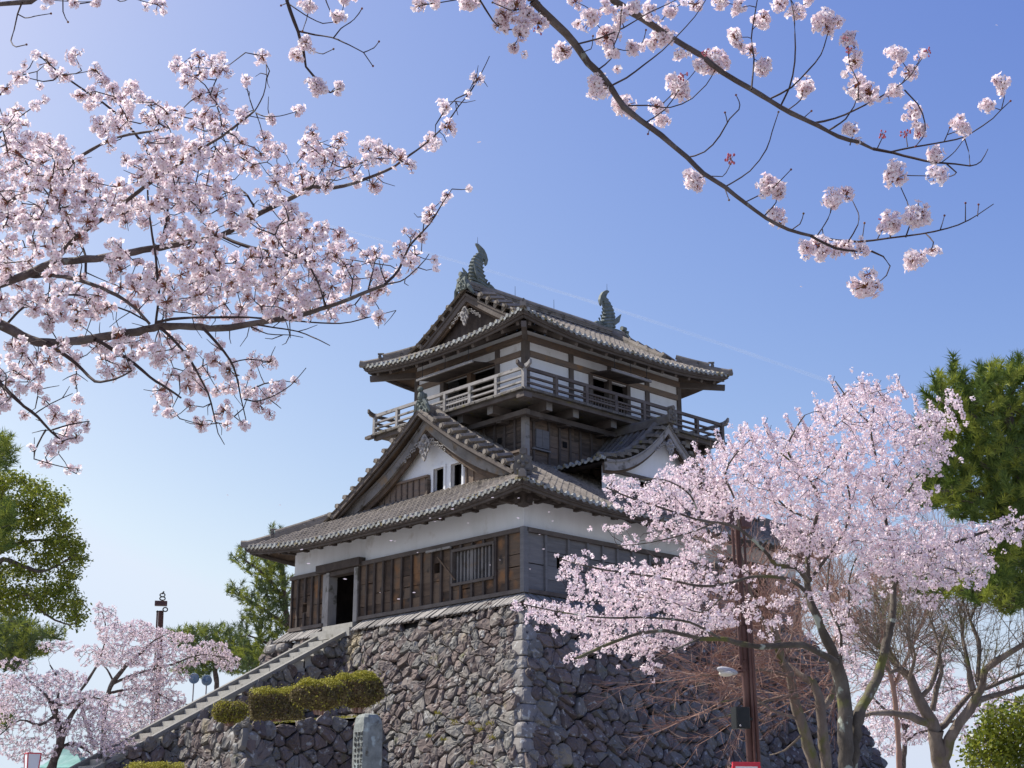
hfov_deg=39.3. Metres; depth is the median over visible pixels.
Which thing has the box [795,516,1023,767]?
bare tree
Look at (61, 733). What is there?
cherry tree
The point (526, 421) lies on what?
castle keep
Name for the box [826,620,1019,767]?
cherry tree
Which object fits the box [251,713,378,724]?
grass
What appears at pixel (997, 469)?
pine tree
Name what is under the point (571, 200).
sky
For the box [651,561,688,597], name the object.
lattice window
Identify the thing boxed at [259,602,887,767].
rubble wall
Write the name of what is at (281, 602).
pine tree
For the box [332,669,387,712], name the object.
azalea shrub
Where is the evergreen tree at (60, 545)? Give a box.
[0,465,93,632]
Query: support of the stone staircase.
on the ground
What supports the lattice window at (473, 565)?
in the castle keep
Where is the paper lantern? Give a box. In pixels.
[24,752,41,767]
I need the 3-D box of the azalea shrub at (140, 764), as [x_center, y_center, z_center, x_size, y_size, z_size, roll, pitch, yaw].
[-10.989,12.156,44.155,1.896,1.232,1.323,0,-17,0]
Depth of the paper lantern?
39.94 m
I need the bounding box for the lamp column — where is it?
[151,591,167,715]
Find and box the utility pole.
[717,512,760,765]
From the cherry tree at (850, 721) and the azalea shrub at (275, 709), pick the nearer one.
the cherry tree at (850, 721)
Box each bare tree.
[585,435,904,767]
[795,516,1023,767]
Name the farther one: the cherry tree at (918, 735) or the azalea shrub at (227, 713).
the cherry tree at (918, 735)
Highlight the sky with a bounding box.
[0,0,1023,767]
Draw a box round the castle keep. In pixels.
[240,237,845,646]
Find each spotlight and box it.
[189,673,198,701]
[201,675,211,694]
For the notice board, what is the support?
on the ground
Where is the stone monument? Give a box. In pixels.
[352,713,382,767]
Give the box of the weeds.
[427,711,495,764]
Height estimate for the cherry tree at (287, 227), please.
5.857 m
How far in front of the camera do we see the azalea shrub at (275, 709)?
38.77 m
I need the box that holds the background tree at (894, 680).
[729,494,1004,767]
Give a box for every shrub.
[123,758,186,767]
[209,698,249,725]
[246,684,305,723]
[289,675,352,714]
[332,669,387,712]
[952,680,1023,767]
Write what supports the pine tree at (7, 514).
on the ground
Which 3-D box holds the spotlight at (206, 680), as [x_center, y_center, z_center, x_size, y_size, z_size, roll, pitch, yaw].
[-13.205,13.742,61.770,0.453,2.397,0.258,5,-18,-14]
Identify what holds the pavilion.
on the ground
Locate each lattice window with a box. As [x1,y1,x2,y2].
[425,541,494,586]
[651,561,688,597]
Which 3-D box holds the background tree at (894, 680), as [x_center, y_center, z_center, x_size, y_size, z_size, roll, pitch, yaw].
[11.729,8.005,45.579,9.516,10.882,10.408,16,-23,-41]
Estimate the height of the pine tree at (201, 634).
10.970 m
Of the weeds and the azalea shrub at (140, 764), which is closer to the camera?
the azalea shrub at (140, 764)
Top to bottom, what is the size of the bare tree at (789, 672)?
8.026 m
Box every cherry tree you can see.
[0,0,1011,298]
[0,46,489,474]
[0,640,136,767]
[74,600,240,750]
[510,367,1023,767]
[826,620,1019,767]
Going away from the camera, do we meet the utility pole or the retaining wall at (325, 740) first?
the utility pole
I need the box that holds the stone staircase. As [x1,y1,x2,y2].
[69,622,357,767]
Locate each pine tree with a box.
[0,425,25,555]
[0,612,67,730]
[165,619,258,689]
[223,521,294,671]
[902,348,1023,619]
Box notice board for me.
[731,762,760,767]
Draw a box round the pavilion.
[39,747,85,767]
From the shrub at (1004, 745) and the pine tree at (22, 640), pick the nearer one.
the shrub at (1004, 745)
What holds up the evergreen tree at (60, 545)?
on the ground
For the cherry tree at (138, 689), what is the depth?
59.54 m
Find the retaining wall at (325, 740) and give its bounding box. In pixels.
[169,710,389,767]
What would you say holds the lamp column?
on the ground
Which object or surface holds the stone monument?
on the ground
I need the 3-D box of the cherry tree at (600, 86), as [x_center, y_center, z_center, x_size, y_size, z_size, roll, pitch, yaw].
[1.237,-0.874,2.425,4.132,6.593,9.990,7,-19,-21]
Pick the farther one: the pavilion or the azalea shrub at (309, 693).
the pavilion
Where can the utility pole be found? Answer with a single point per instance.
(745, 716)
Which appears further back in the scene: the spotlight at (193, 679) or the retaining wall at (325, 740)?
the spotlight at (193, 679)
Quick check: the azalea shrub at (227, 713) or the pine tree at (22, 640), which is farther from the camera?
the pine tree at (22, 640)

